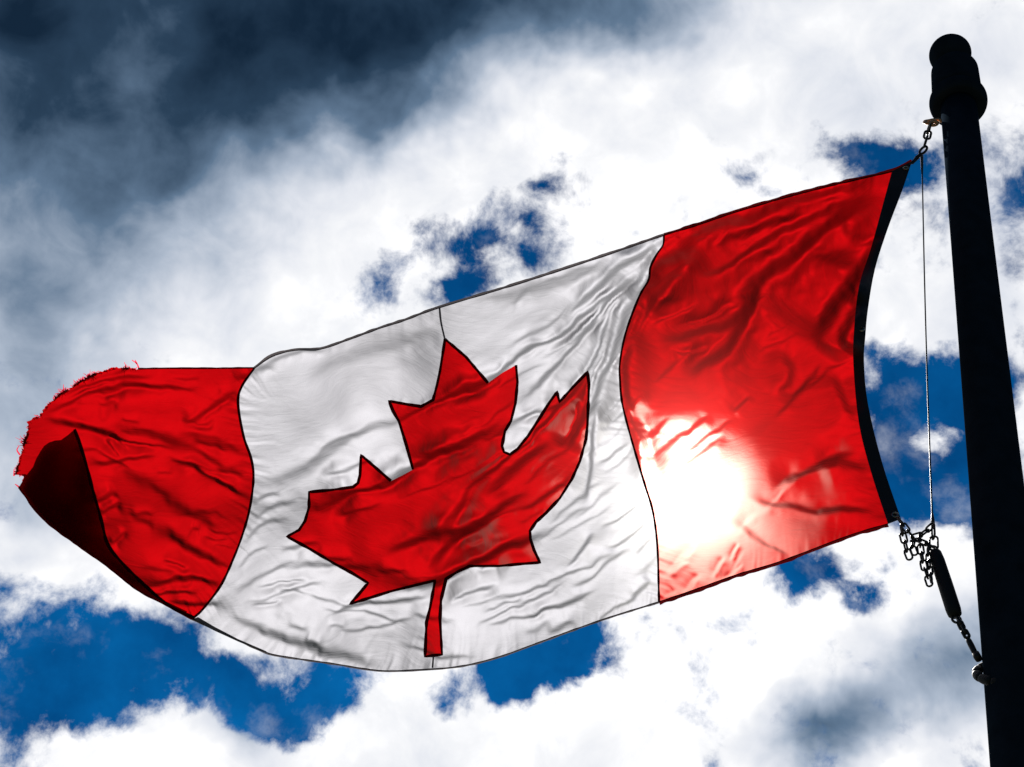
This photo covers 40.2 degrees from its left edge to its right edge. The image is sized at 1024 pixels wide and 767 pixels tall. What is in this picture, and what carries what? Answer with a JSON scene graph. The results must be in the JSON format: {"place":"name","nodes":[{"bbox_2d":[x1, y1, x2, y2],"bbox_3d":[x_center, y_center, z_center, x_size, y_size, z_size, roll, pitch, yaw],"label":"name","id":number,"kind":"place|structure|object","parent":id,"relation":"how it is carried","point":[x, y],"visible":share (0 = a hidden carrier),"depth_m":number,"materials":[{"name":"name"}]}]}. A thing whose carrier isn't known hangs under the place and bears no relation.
{"place":"outdoors","nodes":[
{"label":"outdoors","id":0,"kind":"place"},
{"bbox_2d":[0,0,1023,766],"label":"sky","id":1,"kind":"structure","parent":0,"point":[184,183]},
{"label":"ground","id":2,"kind":"structure","parent":0,"visible":0},
{"bbox_2d":[929,34,1023,766],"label":"flagpole","id":3,"kind":"object","parent":2,"relation":"on","point":[958,101],"visible":1,"depth_m":3.55,"materials":[{"name":"black metal"}]},
{"bbox_2d":[923,118,941,126],"bbox_3d":[1.378,-0.855,4.576,0.067,0.038,0.019,-1,-47,14],"label":"shackle","id":4,"kind":"object","parent":3,"relation":"hanging from","point":[935,121],"visible":1,"depth_m":4.57,"materials":[{"name":"brown metal"}]},
{"bbox_2d":[923,123,931,145],"bbox_3d":[1.343,-0.804,4.525,0.031,0.119,0.027,-1,-47,14],"label":"chain","id":5,"kind":"object","parent":4,"relation":"hanging from","point":[926,133],"visible":1,"depth_m":4.52,"materials":[{"name":"metal"}]},
{"bbox_2d":[918,145,927,154],"bbox_3d":[1.314,-0.745,4.472,0.032,0.048,0.008,0,-47,14],"label":"oval ring","id":6,"kind":"object","parent":5,"relation":"hanging from","point":[922,148],"visible":1,"depth_m":4.47,"materials":[{"name":"metal"}]},
{"bbox_2d":[909,153,921,164],"bbox_3d":[1.281,-0.713,4.444,0.043,0.060,0.014,6,-45,8],"label":"snap hook","id":7,"kind":"object","parent":6,"relation":"hanging from","point":[915,159],"visible":1,"depth_m":4.44,"materials":[{"name":"metal"}]},
{"bbox_2d":[13,159,911,671],"bbox_3d":[-0.188,-0.028,4.036,2.645,2.137,0.316,1,-47,13],"label":"flag","id":8,"kind":"object","parent":7,"relation":"hanging from","point":[539,459],"visible":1,"depth_m":3.80,"materials":[{"name":"red fabric"}]},
{"bbox_2d":[920,155,934,526],"bbox_3d":[1.156,-0.190,3.904,0.037,1.556,0.010,0,-47,14],"label":"halyard cable","id":9,"kind":"object","parent":7,"relation":"hanging from","point":[932,514],"visible":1,"depth_m":3.80,"materials":[{"name":"grey metal"}]},
{"bbox_2d":[897,517,933,539],"bbox_3d":[0.970,0.347,3.360,0.089,0.067,0.017,0,-47,14],"label":"chain","id":10,"kind":"object","parent":9,"relation":"hanging from","point":[923,532],"visible":1,"depth_m":3.35,"materials":[{"name":"metal"}]},
{"bbox_2d":[899,523,912,560],"bbox_3d":[0.938,0.379,3.336,0.029,0.112,0.022,14,-45,0],"label":"chain","id":11,"kind":"object","parent":10,"relation":"hanging from","point":[904,543],"visible":1,"depth_m":3.33,"materials":[{"name":"metal"}]},
{"bbox_2d":[909,538,917,555],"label":"chain","id":12,"kind":"object","parent":10,"relation":"hanging from","point":[912,546],"visible":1,"depth_m":3.32,"materials":[{"name":"metal"}]},
{"bbox_2d":[910,538,935,548],"bbox_3d":[0.974,0.380,3.322,0.059,0.030,0.015,-1,-47,14],"label":"chain","id":13,"kind":"object","parent":10,"relation":"hanging from","point":[926,543],"visible":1,"depth_m":3.32,"materials":[{"name":"metal"}]},
{"bbox_2d":[925,545,933,582],"bbox_3d":[0.977,0.423,3.275,0.013,0.110,0.018,29,-47,-15],"label":"chain","id":14,"kind":"object","parent":13,"relation":"hanging from","point":[927,554],"visible":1,"depth_m":3.27,"materials":[{"name":"metal"}]},
{"bbox_2d":[916,535,933,586],"bbox_3d":[0.968,0.417,3.284,0.035,0.153,0.019,0,-47,14],"label":"chain","id":15,"kind":"object","parent":10,"relation":"hanging from","point":[922,559],"visible":1,"depth_m":3.28,"materials":[{"name":"metal"}]},
{"bbox_2d":[928,523,938,549],"bbox_3d":[1.003,0.366,3.330,0.015,0.084,0.022,32,-48,-17],"label":"chain","id":16,"kind":"object","parent":9,"relation":"hanging from","point":[932,536],"visible":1,"depth_m":3.33,"materials":[{"name":"metal"}]},
{"bbox_2d":[929,545,961,623],"bbox_3d":[1.000,0.462,3.232,0.065,0.229,0.034,0,-47,14],"label":"counterweight","id":17,"kind":"object","parent":16,"relation":"hanging from","point":[950,600],"visible":1,"depth_m":3.21,"materials":[{"name":"black metal"}]},
{"bbox_2d":[956,615,970,638],"bbox_3d":[1.009,0.546,3.132,0.030,0.062,0.017,-1,-47,14],"label":"connecting chain","id":18,"kind":"object","parent":17,"relation":"hanging from","point":[961,626],"visible":1,"depth_m":3.12,"materials":[{"name":"metal"}]},
{"bbox_2d":[966,638,981,661],"bbox_3d":[1.019,0.585,3.090,0.032,0.065,0.017,6,-46,8],"label":"swivel","id":19,"kind":"object","parent":18,"relation":"hanging from","point":[977,656],"visible":1,"depth_m":3.08,"materials":[{"name":"metal"}]},
{"bbox_2d":[972,662,995,684],"bbox_3d":[1.089,0.625,3.030,0.178,0.146,0.118,-7,-49,20],"label":"retainer strap","id":20,"kind":"object","parent":3,"relation":"attached to","point":[978,675],"visible":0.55,"depth_m":3.01,"materials":[{"name":"black rubber"}]}
]}

